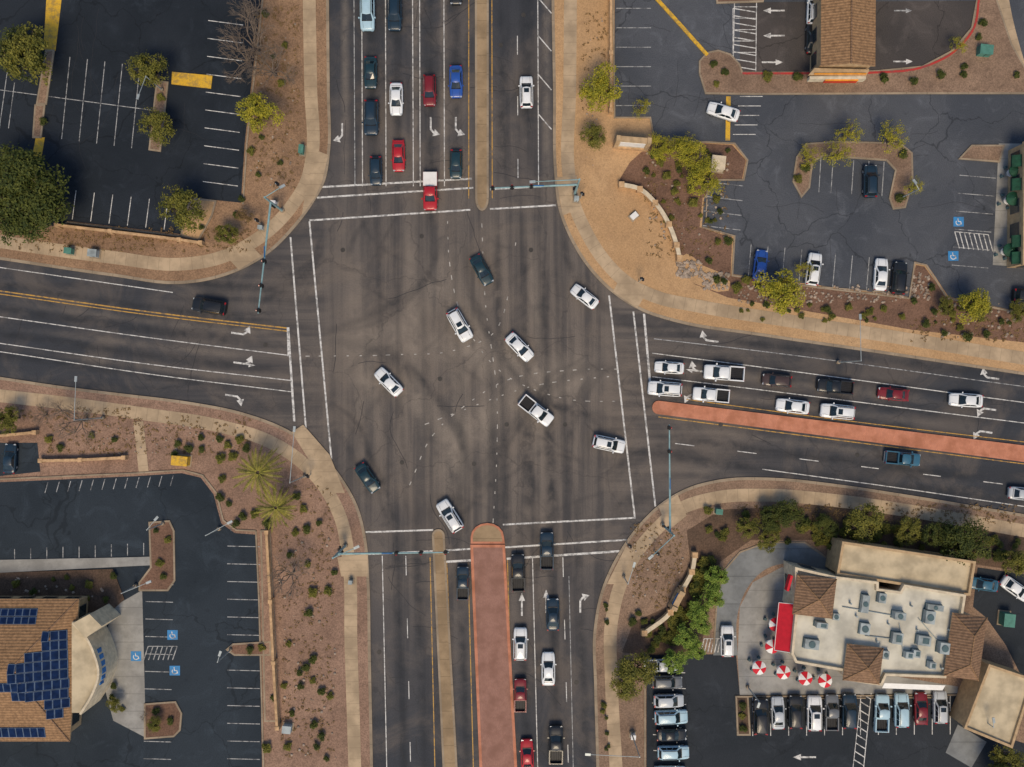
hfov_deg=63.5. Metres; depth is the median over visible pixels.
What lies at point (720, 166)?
utility cabinet
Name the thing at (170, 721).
desert shrub
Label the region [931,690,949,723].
silver suv
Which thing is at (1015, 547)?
desert shrub
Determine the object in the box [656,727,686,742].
black sedan
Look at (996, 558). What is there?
desert shrub
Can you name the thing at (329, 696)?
desert shrub
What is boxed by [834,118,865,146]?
sparse desert tree
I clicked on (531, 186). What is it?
traffic signal mast
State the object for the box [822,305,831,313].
desert shrub
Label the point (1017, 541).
desert shrub
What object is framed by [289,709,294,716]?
desert shrub
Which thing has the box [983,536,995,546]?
desert shrub
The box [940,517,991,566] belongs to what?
evergreen tree
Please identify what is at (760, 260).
blue sedan
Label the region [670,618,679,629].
desert shrub
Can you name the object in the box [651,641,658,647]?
desert shrub
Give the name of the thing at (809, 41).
black sedan
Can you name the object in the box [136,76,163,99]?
street lamp
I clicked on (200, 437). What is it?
desert shrub
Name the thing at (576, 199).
utility cabinet
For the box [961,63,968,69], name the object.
desert shrub
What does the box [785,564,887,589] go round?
windows
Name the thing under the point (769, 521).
evergreen tree
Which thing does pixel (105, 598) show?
desert shrub
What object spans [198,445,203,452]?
desert shrub
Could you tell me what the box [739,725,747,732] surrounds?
desert shrub
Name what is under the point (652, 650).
desert shrub
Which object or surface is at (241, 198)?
desert shrub
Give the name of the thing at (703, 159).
sparse desert tree
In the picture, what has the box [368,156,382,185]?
navy hatchback car
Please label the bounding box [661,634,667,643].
desert shrub
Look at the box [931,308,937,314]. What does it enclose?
desert shrub
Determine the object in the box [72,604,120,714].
entrance rotunda
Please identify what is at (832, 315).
desert shrub
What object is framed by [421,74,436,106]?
darkred suv
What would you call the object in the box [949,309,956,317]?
desert shrub
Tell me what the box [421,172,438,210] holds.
red pickup truck
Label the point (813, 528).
desert shrub
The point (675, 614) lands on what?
desert shrub
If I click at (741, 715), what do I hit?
desert shrub
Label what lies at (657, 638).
desert shrub
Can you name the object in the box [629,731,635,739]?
utility cabinet
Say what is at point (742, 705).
desert shrub
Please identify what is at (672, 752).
pale blue suv
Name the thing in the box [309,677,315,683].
desert shrub
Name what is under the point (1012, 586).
white sedan
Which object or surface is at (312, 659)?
desert shrub
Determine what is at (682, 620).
desert shrub
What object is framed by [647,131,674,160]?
palo verde tree
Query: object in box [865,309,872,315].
desert shrub
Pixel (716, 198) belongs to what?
desert shrub
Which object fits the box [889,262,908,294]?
black suv
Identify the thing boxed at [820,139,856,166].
sparse desert tree
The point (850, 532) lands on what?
desert shrub
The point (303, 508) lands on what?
desert shrub
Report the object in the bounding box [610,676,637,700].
mesquite tree
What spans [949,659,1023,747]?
drive through canopy
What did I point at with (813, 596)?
hip roof tower
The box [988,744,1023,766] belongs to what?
mesquite tree
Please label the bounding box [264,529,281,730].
perimeter wall
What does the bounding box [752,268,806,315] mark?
palo verde tree
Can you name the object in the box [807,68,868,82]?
front canopy
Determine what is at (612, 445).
white suv
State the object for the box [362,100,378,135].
navy suv
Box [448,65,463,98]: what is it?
blue sedan
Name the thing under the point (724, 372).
white pickup truck
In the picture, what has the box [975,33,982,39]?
desert shrub
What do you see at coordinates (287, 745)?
desert shrub
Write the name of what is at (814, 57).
windows
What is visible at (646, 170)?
desert shrub
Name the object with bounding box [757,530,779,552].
mesquite tree
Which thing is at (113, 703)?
mesquite tree
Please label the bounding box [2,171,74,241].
evergreen tree
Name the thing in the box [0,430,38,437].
garden wall
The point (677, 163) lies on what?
desert shrub
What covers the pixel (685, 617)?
desert shrub
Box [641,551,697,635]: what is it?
curved block wall
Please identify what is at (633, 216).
utility cabinet
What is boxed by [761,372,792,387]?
brown hatchback car
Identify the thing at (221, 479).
desert shrub
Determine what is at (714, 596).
broadleaf tree
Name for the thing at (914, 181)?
street lamp
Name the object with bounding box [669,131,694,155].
sparse desert tree
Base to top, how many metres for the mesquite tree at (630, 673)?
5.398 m
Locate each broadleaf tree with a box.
[662,648,687,674]
[673,621,698,648]
[680,641,705,659]
[686,596,709,621]
[689,612,713,635]
[699,582,724,608]
[704,565,728,593]
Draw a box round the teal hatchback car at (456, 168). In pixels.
[448,149,462,178]
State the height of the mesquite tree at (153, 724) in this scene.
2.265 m
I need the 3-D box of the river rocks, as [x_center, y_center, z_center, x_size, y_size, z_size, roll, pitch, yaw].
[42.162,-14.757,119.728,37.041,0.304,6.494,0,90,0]
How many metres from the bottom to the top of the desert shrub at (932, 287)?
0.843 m
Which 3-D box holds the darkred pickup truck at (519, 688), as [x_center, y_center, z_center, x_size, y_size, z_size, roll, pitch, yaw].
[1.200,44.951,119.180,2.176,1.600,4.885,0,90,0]
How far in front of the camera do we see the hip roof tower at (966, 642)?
113.66 m
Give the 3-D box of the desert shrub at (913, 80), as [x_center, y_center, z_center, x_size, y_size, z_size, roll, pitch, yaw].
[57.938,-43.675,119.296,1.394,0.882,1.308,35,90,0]
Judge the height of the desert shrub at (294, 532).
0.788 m
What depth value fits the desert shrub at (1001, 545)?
119.23 m
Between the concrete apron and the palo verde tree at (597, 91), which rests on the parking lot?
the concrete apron
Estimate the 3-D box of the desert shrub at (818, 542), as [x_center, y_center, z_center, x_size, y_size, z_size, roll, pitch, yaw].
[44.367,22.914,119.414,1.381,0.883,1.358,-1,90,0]
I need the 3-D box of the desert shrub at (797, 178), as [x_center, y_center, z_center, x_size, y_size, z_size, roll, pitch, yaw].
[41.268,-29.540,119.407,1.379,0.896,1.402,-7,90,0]
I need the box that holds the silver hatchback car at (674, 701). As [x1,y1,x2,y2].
[653,692,683,709]
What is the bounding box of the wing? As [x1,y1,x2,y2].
[825,537,975,595]
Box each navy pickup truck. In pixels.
[455,566,469,599]
[538,531,555,569]
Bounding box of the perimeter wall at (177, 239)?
[54,223,204,245]
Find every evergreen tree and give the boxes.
[0,23,47,81]
[0,143,47,181]
[0,143,70,221]
[0,183,40,245]
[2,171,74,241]
[759,505,780,533]
[772,497,805,528]
[813,513,838,537]
[920,518,951,547]
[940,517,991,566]
[987,761,1018,766]
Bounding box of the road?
[0,0,1023,766]
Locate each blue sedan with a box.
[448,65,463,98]
[751,249,768,281]
[972,576,998,591]
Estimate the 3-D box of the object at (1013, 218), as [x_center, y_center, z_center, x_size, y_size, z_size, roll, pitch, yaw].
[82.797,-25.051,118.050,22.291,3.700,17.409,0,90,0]
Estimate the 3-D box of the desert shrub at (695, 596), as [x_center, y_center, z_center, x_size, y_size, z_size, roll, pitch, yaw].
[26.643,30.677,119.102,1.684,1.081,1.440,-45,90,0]
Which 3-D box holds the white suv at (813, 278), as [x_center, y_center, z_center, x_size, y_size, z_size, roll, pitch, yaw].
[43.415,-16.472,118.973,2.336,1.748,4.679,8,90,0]
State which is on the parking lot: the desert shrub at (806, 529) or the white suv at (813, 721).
the white suv at (813, 721)
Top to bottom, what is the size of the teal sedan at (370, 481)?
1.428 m
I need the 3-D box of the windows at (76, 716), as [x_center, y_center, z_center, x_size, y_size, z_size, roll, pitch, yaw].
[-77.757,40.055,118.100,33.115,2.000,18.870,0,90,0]
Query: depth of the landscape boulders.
119.76 m
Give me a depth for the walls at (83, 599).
118.83 m
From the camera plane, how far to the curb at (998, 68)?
119.73 m
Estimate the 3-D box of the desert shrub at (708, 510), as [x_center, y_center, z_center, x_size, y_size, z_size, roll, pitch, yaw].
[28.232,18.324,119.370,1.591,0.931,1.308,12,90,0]
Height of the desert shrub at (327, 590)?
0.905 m
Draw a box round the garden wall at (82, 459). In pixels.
[38,455,127,462]
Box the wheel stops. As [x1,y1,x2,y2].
[705,191,947,698]
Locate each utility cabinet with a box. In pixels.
[63,247,76,255]
[87,249,100,258]
[171,454,191,466]
[257,225,265,231]
[282,722,293,733]
[298,144,306,156]
[348,578,354,584]
[572,195,579,203]
[628,211,639,221]
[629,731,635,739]
[708,155,725,173]
[713,507,722,514]
[976,44,993,56]
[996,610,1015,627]
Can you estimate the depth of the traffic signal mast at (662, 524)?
113.75 m
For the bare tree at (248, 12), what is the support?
on the verge terrain at (608, 206)
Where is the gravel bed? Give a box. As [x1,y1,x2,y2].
[0,141,1023,654]
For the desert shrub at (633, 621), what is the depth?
119.06 m
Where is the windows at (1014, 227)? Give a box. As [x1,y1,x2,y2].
[1009,150,1023,267]
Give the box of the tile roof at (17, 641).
[0,598,79,741]
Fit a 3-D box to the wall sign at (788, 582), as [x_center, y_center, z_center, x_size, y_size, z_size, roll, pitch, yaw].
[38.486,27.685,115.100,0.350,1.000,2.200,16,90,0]
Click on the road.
(364, 280)
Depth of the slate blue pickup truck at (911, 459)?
119.00 m
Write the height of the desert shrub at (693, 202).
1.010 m
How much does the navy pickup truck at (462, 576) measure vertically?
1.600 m
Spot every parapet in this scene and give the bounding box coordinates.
[790,566,965,685]
[1021,141,1023,264]
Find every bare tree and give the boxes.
[28,403,50,425]
[49,399,96,444]
[216,0,281,76]
[219,26,265,83]
[227,0,272,23]
[239,43,295,87]
[266,553,314,596]
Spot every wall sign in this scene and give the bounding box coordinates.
[97,647,105,684]
[784,574,792,590]
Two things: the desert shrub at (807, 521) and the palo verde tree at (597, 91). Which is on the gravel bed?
the desert shrub at (807, 521)
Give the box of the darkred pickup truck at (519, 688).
[513,678,527,711]
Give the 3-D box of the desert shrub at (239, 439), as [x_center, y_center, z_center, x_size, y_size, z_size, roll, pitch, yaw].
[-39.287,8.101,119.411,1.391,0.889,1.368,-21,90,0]
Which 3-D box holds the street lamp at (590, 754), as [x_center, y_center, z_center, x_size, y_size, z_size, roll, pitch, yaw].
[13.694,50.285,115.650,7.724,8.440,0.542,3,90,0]
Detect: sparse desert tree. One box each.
[631,96,652,119]
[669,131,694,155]
[680,149,714,174]
[793,262,814,276]
[798,142,818,168]
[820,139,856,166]
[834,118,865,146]
[878,119,908,155]
[904,175,924,194]
[949,34,967,52]
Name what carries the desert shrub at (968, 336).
on the verge terrain at (608, 206)
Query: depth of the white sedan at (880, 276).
118.89 m
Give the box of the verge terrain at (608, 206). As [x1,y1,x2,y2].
[0,0,1023,766]
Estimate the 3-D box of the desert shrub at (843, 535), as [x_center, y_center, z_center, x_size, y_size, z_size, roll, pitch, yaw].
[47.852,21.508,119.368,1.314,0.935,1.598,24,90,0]
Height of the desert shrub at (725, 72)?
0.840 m
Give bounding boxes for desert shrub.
[11,579,19,587]
[29,588,37,594]
[39,117,46,125]
[44,435,52,442]
[56,444,64,452]
[85,580,92,588]
[102,596,109,602]
[110,572,116,578]
[110,682,116,688]
[152,707,159,714]
[155,558,164,566]
[156,93,165,101]
[160,573,166,579]
[164,536,170,542]
[167,717,172,725]
[173,439,181,447]
[183,444,193,452]
[198,434,204,440]
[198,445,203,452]
[215,453,225,463]
[215,492,224,501]
[216,435,223,442]
[218,474,225,482]
[224,441,231,448]
[225,500,231,506]
[228,452,238,460]
[231,519,240,527]
[235,434,243,443]
[238,195,244,201]
[238,512,247,520]
[242,443,249,452]
[246,146,254,155]
[246,646,254,654]
[250,509,259,518]
[258,644,265,651]
[261,743,271,752]
[262,519,270,529]
[277,79,285,86]
[280,683,287,688]
[281,41,287,48]
[283,742,291,750]
[285,640,291,647]
[286,552,293,558]
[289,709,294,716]
[291,492,300,499]
[291,528,298,536]
[297,682,304,689]
[300,504,306,512]
[301,663,309,671]
[302,524,309,533]
[304,609,312,616]
[308,587,317,597]
[308,655,316,663]
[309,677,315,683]
[309,720,318,728]
[313,743,319,750]
[317,688,325,695]
[317,732,324,740]
[323,585,331,595]
[326,692,333,699]
[331,570,337,575]
[628,617,636,626]
[643,166,650,174]
[645,631,652,637]
[647,646,655,654]
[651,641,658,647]
[653,634,661,643]
[656,158,664,167]
[659,626,666,634]
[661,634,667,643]
[662,171,670,179]
[667,613,678,621]
[667,619,678,628]
[667,630,674,641]
[670,186,678,195]
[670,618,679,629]
[670,635,677,645]
[673,180,680,186]
[673,608,684,617]
[675,161,680,167]
[676,166,682,172]
[677,605,682,617]
[678,615,689,626]
[682,609,689,619]
[687,185,695,193]
[687,197,698,206]
[689,583,700,592]
[691,593,701,600]
[692,569,703,579]
[692,580,701,588]
[697,577,706,585]
[699,555,709,567]
[699,567,707,572]
[703,506,713,514]
[705,257,712,264]
[705,525,712,533]
[708,555,716,564]
[709,60,717,67]
[713,80,719,87]
[713,194,720,203]
[713,275,719,283]
[715,238,721,245]
[718,534,726,541]
[720,527,729,535]
[721,68,729,75]
[721,278,727,284]
[724,236,733,245]
[731,281,742,293]
[738,712,745,719]
[739,702,746,710]
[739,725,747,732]
[741,275,751,284]
[741,509,750,518]
[762,70,772,82]
[763,302,769,308]
[784,537,791,544]
[793,72,803,80]
[793,174,802,182]
[798,521,810,533]
[800,162,810,172]
[802,517,810,526]
[810,521,820,532]
[811,532,820,541]
[814,537,822,546]
[820,534,829,545]
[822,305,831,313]
[829,313,835,319]
[839,529,846,538]
[840,523,852,534]
[845,302,852,309]
[851,529,859,539]
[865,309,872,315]
[872,534,879,541]
[873,530,882,538]
[880,72,888,83]
[880,305,887,312]
[880,523,891,534]
[890,523,899,534]
[893,537,904,546]
[895,193,906,202]
[898,313,905,319]
[899,149,907,158]
[910,77,918,85]
[911,297,917,304]
[918,544,925,550]
[922,318,930,327]
[929,283,935,291]
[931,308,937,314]
[936,69,946,78]
[939,545,948,553]
[941,329,947,336]
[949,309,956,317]
[956,324,963,330]
[959,71,967,77]
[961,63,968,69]
[962,332,972,341]
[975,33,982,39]
[978,18,987,26]
[982,550,991,558]
[983,330,990,338]
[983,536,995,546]
[990,537,999,545]
[992,555,1002,561]
[993,549,1001,556]
[995,541,1003,547]
[999,318,1004,324]
[1000,548,1008,559]
[1012,543,1018,549]
[1014,71,1019,78]
[1015,538,1020,544]
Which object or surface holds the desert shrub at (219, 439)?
on the verge terrain at (608, 206)
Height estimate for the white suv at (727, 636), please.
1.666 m
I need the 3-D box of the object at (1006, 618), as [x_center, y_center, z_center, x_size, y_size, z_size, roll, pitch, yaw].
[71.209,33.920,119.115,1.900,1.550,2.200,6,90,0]
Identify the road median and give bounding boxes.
[432,0,1023,766]
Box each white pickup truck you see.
[518,394,553,426]
[692,386,729,402]
[703,363,744,381]
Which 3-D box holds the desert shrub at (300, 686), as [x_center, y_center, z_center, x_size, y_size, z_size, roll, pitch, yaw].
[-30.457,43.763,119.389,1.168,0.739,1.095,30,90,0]
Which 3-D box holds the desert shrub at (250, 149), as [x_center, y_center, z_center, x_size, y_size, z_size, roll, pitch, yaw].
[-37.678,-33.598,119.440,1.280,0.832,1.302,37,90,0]
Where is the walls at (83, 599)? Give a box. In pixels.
[12,596,87,731]
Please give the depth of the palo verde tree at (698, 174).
116.00 m
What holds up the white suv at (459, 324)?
on the road
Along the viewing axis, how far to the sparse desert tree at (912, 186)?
117.90 m
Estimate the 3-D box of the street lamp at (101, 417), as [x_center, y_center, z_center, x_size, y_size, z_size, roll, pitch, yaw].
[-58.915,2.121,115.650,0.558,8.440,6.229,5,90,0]
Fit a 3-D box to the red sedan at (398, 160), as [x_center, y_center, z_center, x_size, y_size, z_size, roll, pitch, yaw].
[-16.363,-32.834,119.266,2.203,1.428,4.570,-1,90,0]
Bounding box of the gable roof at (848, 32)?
[821,0,875,65]
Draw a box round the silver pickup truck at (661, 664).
[644,658,676,673]
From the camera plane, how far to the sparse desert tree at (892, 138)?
116.65 m
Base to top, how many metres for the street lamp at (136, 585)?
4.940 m
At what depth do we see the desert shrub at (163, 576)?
119.22 m
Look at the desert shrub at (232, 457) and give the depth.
119.21 m
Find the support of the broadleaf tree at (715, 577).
on the gravel bed
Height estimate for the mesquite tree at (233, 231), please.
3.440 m
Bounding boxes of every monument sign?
[613,135,651,151]
[668,587,685,611]
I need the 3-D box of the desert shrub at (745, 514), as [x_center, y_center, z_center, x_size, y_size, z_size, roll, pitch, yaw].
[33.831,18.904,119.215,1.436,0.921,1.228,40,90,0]
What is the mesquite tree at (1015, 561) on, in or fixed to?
on the gravel bed
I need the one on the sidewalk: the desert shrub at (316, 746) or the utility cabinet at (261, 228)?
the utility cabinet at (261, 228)
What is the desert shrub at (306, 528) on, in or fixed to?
on the verge terrain at (608, 206)
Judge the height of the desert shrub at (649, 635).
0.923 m
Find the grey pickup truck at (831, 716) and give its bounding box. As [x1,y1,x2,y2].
[823,693,840,730]
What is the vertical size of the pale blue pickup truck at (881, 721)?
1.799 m
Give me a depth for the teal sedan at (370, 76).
119.03 m
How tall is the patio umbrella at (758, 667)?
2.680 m
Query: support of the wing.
on the verge terrain at (608, 206)
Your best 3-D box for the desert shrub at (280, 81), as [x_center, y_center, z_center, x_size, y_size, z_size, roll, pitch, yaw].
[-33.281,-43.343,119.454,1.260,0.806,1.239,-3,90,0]
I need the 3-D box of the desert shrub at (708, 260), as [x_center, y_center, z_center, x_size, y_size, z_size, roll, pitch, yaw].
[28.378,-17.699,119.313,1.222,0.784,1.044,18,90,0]
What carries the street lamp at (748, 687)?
on the parking lot
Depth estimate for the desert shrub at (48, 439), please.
119.31 m
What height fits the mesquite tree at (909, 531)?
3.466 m
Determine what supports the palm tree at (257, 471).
on the verge terrain at (608, 206)
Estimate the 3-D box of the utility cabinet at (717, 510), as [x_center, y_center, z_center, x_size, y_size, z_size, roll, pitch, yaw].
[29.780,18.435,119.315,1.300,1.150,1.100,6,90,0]
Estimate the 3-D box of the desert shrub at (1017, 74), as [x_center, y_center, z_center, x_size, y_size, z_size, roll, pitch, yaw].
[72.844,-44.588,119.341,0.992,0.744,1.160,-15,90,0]
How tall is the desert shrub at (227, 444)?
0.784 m
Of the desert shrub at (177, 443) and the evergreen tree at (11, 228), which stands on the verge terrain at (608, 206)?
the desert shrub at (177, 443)
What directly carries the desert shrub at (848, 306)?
on the gravel bed
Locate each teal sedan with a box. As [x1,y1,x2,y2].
[354,462,380,492]
[362,56,377,88]
[469,254,493,285]
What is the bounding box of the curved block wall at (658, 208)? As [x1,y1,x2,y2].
[618,181,682,261]
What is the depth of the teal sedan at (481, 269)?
119.02 m
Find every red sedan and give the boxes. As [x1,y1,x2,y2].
[391,140,405,171]
[519,738,534,766]
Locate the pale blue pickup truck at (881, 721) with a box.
[873,693,891,732]
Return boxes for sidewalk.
[0,0,1023,766]
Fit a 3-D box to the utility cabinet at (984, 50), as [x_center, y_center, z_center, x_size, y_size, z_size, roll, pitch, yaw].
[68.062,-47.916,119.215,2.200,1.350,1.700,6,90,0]
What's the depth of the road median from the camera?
119.84 m
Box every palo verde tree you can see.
[235,92,284,133]
[577,61,622,112]
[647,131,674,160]
[670,136,705,166]
[686,157,723,196]
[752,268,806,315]
[957,287,990,324]
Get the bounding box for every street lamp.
[74,376,104,420]
[121,580,151,593]
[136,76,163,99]
[146,516,164,530]
[205,520,232,535]
[217,648,232,662]
[289,426,305,482]
[585,730,639,757]
[622,562,635,583]
[746,685,759,707]
[836,314,861,363]
[903,179,918,196]
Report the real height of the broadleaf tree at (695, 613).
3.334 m
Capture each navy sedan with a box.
[2,443,18,473]
[545,597,560,630]
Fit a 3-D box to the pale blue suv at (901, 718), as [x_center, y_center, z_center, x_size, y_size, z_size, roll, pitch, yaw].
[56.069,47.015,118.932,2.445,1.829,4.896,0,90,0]
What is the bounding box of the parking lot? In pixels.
[0,0,1023,766]
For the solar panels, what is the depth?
114.58 m
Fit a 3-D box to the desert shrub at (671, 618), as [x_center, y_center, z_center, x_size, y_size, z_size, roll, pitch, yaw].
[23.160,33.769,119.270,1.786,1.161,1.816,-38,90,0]
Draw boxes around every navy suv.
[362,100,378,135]
[386,0,402,31]
[840,693,859,728]
[861,165,879,197]
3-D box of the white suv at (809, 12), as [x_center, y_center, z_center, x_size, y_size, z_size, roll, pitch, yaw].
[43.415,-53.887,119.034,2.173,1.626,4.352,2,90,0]
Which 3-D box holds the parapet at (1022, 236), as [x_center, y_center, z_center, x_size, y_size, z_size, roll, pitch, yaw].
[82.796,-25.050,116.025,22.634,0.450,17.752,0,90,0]
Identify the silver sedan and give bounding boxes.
[770,696,785,729]
[1006,486,1023,499]
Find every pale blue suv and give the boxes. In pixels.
[358,0,375,31]
[654,708,687,725]
[657,744,688,761]
[892,692,911,727]
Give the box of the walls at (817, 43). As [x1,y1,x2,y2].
[810,0,869,72]
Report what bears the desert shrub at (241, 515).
on the verge terrain at (608, 206)
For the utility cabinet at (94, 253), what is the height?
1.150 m
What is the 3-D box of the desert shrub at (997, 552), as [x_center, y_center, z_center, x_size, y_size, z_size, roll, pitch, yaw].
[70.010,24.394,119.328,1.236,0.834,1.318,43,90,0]
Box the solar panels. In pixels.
[0,608,69,736]
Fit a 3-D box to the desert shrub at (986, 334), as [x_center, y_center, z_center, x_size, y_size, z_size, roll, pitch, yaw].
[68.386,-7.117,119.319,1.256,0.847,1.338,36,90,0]
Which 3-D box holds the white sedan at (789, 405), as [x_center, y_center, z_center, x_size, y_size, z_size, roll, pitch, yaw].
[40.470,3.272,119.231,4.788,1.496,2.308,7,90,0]
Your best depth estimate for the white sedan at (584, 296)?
119.07 m
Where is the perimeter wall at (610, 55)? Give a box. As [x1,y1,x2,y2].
[608,0,612,114]
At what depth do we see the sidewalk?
119.85 m
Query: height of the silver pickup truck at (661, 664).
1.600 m
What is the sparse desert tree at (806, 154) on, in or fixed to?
on the parking lot
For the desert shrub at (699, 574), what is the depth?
118.91 m
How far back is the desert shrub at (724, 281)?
119.30 m
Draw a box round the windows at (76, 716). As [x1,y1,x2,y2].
[0,596,86,725]
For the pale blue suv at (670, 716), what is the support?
on the parking lot
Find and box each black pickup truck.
[509,553,525,591]
[547,724,564,764]
[816,378,853,394]
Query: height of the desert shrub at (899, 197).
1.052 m
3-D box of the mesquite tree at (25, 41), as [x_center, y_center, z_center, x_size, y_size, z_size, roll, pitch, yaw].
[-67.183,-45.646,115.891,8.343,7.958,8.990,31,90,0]
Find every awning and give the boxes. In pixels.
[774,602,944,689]
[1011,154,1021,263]
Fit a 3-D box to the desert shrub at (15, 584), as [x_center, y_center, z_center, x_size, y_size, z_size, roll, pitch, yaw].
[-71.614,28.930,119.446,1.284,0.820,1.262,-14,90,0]
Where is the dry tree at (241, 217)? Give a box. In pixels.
[235,207,254,225]
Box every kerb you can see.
[0,0,1023,766]
[0,0,1023,766]
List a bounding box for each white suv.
[436,499,463,533]
[446,307,472,341]
[512,627,528,660]
[518,76,533,108]
[592,435,625,452]
[647,380,682,396]
[719,625,735,656]
[804,253,823,285]
[805,0,813,23]
[805,695,824,731]
[819,403,855,419]
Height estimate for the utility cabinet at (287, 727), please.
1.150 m
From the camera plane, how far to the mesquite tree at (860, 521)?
115.93 m
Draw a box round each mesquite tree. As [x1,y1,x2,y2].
[0,21,52,85]
[0,405,20,434]
[105,696,120,712]
[124,49,168,87]
[137,107,176,146]
[146,715,161,732]
[155,183,207,234]
[214,224,238,243]
[578,121,606,150]
[609,649,660,698]
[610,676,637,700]
[734,517,763,539]
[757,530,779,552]
[844,501,886,543]
[894,516,922,546]
[937,295,954,315]
[963,297,993,320]
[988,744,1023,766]
[1000,549,1023,576]
[1008,299,1023,323]
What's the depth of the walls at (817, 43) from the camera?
116.53 m
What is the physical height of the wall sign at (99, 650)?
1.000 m
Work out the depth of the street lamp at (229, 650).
115.74 m
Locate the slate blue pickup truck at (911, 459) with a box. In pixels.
[883,450,920,466]
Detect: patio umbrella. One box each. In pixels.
[747,655,765,674]
[760,634,776,653]
[763,612,776,630]
[771,660,789,678]
[792,666,811,684]
[812,667,831,687]
[993,243,1015,259]
[997,191,1017,209]
[999,166,1018,177]
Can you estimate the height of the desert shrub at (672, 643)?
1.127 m
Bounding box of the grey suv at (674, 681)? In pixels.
[652,674,681,690]
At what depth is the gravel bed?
119.86 m
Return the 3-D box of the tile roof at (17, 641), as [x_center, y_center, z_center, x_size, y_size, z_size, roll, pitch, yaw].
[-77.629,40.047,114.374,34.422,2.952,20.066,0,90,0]
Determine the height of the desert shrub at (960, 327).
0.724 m
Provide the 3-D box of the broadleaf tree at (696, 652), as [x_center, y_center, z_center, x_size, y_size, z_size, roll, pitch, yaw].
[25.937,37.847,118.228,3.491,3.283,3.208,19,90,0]
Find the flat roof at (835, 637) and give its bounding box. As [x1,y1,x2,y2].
[784,560,960,677]
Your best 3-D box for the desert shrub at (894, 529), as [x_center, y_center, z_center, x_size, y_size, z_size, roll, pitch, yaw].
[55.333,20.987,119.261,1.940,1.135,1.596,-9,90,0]
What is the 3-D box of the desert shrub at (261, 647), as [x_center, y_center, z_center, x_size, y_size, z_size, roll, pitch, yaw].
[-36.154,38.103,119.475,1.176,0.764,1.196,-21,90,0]
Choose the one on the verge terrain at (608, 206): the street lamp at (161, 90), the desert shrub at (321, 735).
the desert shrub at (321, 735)
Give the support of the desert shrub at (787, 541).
on the gravel bed
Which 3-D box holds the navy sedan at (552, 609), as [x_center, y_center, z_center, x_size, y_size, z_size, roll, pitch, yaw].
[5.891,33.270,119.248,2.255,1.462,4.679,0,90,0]
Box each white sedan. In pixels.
[374,367,403,397]
[388,82,403,115]
[504,332,533,361]
[540,651,555,685]
[570,284,599,309]
[654,360,683,373]
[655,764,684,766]
[706,102,740,121]
[775,398,809,413]
[872,258,889,290]
[948,392,983,407]
[999,575,1023,601]
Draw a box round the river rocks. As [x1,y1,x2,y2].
[675,260,930,303]
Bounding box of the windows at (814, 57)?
[811,3,816,69]
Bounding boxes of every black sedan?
[450,0,462,5]
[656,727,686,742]
[804,24,812,54]
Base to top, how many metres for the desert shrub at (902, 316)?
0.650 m
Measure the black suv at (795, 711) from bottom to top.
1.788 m
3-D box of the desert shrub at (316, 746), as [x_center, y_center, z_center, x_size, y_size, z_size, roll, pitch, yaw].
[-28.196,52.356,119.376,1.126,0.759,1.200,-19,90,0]
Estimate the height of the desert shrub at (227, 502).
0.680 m
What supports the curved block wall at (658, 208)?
on the verge terrain at (608, 206)
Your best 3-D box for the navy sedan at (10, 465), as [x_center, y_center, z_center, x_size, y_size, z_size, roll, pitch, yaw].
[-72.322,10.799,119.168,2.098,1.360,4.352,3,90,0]
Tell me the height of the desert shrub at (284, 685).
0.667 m
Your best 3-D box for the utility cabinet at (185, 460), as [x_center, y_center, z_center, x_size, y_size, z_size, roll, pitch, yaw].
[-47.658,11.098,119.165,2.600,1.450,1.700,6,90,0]
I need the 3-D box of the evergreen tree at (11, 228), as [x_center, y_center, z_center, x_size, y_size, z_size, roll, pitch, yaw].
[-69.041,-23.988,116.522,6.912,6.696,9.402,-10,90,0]
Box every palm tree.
[232,444,287,500]
[253,484,297,531]
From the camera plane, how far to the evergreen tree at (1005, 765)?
115.99 m
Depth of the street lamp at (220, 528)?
114.25 m
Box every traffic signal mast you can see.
[256,184,284,313]
[332,543,448,558]
[490,178,579,195]
[648,424,674,559]
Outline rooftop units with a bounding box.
[802,591,950,669]
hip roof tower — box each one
[782,574,836,618]
[837,643,883,684]
[943,612,987,680]
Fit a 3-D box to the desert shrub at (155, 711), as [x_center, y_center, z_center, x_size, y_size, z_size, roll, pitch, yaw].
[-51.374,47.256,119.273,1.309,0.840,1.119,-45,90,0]
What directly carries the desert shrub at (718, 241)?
on the gravel bed
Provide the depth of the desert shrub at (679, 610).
118.96 m
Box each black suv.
[191,297,227,315]
[752,697,770,734]
[787,694,804,728]
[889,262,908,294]
[1011,288,1023,302]
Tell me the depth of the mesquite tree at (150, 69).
115.46 m
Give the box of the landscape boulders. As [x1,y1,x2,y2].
[10,18,1021,757]
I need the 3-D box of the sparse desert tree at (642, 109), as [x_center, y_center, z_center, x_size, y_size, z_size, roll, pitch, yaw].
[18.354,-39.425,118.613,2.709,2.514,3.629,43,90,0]
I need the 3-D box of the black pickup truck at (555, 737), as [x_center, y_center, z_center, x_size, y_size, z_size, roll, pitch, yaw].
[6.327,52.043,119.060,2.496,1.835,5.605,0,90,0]
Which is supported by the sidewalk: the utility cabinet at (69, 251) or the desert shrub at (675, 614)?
the utility cabinet at (69, 251)
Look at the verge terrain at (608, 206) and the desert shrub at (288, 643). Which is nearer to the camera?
the desert shrub at (288, 643)
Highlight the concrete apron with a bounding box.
[946,725,985,766]

